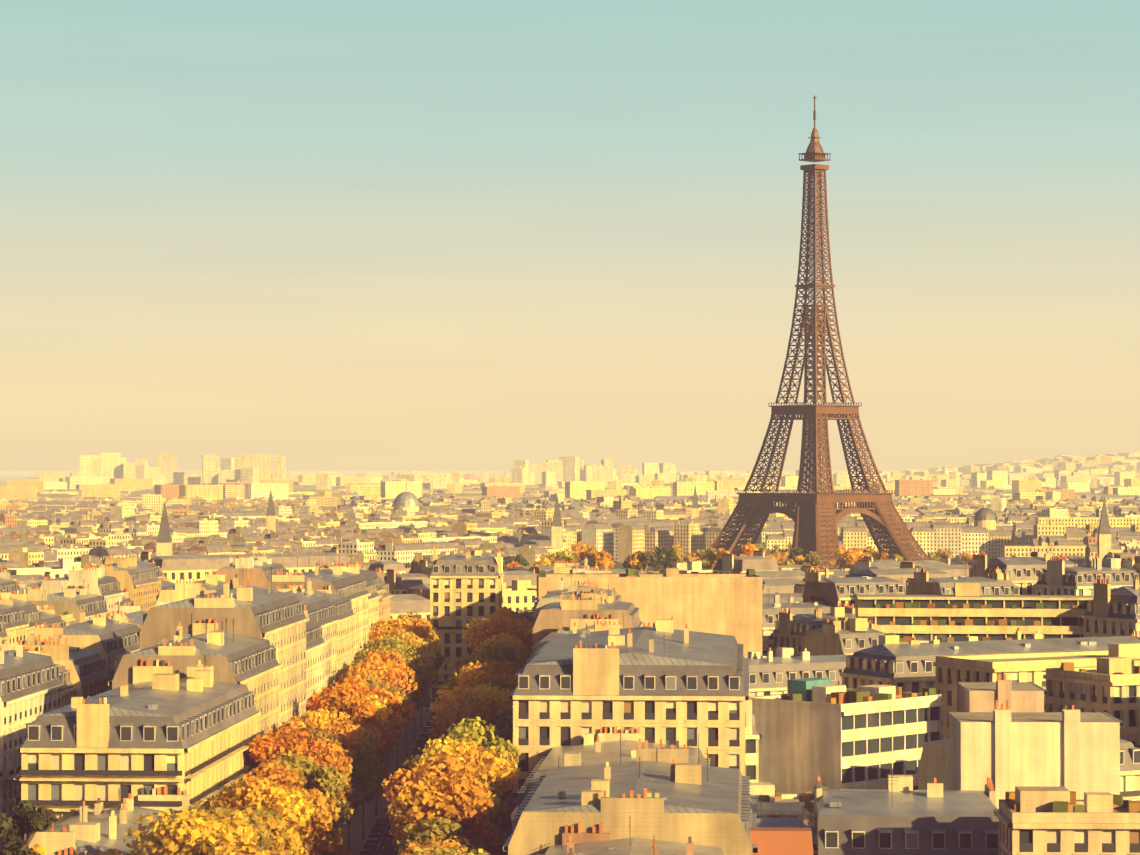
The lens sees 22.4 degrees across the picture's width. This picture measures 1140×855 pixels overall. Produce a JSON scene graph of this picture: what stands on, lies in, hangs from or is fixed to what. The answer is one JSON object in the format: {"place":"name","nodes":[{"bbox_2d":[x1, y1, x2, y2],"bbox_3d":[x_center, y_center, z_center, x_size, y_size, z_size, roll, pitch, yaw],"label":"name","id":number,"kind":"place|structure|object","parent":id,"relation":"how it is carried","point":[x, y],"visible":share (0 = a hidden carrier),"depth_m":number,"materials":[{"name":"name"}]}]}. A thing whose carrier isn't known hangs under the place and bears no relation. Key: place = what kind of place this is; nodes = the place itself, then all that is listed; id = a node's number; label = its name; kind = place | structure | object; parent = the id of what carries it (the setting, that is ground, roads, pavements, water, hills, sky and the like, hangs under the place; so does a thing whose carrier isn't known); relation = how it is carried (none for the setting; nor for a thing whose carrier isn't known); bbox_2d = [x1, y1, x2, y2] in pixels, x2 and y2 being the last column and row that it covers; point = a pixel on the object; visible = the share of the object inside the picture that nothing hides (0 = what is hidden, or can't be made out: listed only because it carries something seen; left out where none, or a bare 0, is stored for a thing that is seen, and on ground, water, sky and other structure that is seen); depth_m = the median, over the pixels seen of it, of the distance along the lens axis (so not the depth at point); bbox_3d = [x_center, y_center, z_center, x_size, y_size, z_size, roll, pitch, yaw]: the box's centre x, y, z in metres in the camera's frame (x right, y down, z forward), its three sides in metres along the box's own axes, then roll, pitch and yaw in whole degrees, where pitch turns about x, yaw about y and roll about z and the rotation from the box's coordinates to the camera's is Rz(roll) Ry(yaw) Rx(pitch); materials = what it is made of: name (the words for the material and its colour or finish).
{"place":"outdoors","nodes":[
{"label":"outdoors","id":0,"kind":"place"},
{"bbox_2d":[319,707,507,854],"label":"avenue road","id":1,"kind":"structure","parent":0,"point":[356,843],"depth_m":430.45,"materials":[{"name":"grey asphalt"}]},
{"bbox_2d":[124,606,533,854],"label":"avenue trees","id":2,"kind":"object","parent":1,"relation":"on","point":[323,782],"depth_m":325.77,"materials":[{"name":"orange plant"}]},
{"bbox_2d":[333,691,428,854],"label":"street lamps","id":3,"kind":"object","parent":1,"relation":"on","point":[363,835],"visible":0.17,"depth_m":477.31,"materials":[{"name":"grey metal"}]},
{"bbox_2d":[360,713,435,854],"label":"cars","id":4,"kind":"object","parent":1,"relation":"on","point":[378,834],"visible":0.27,"depth_m":405.54,"materials":[{"name":"paint"}]},
{"bbox_2d":[0,471,962,706],"bbox_3d":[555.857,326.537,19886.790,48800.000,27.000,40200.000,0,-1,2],"label":"ground","id":5,"kind":"structure","parent":0,"point":[6,477],"depth_m":27672.67,"materials":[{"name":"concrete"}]},
{"bbox_2d":[0,545,1139,854],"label":"buildings","id":6,"kind":"structure","parent":5,"relation":"on","point":[982,705],"depth_m":344.87,"materials":[{"name":"stone"}]},
{"bbox_2d":[0,800,57,854],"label":"roof garden trees","id":7,"kind":"object","parent":6,"relation":"on","point":[40,818],"depth_m":267.56,"materials":[{"name":"green plant"}]},
{"bbox_2d":[30,843,120,854],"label":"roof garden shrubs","id":8,"kind":"object","parent":6,"relation":"on","point":[40,849],"visible":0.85,"depth_m":253.86,"materials":[{"name":"yellow plant"}]},
{"bbox_2d":[0,470,1139,621],"bbox_3d":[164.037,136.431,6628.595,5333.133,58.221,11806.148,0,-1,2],"label":"city","id":9,"kind":"object","parent":5,"relation":"on","point":[54,525],"visible":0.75,"depth_m":2439.53,"materials":[{"name":"stone"}]},
{"bbox_2d":[80,451,1139,558],"bbox_3d":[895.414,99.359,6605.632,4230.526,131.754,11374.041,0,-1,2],"label":"skyline","id":10,"kind":"structure","parent":5,"relation":"on","point":[254,468],"depth_m":6382.75,"materials":[{"name":"stone"}]},
{"bbox_2d":[461,541,971,570],"bbox_3d":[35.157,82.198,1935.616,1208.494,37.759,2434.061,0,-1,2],"label":"park trees","id":11,"kind":"object","parent":5,"relation":"on","point":[659,557],"visible":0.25,"depth_m":1578.26,"materials":[{"name":"orange plant"}]},
{"bbox_2d":[706,96,930,568],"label":"eiffel tower","id":12,"kind":"structure","parent":5,"relation":"on","point":[816,516],"depth_m":1887.10,"materials":[{"name":"metal"}]},
{"bbox_2d":[0,0,1139,470],"label":"sky","id":13,"kind":"structure","parent":0,"point":[320,235],"materials":[{"name":"blue"}]},
{"bbox_2d":[961,463,1139,479],"bbox_3d":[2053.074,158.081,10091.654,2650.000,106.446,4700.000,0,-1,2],"label":"hills","id":14,"kind":"structure","parent":0,"point":[1038,475],"depth_m":9262.12,"materials":[{"name":"beige"}]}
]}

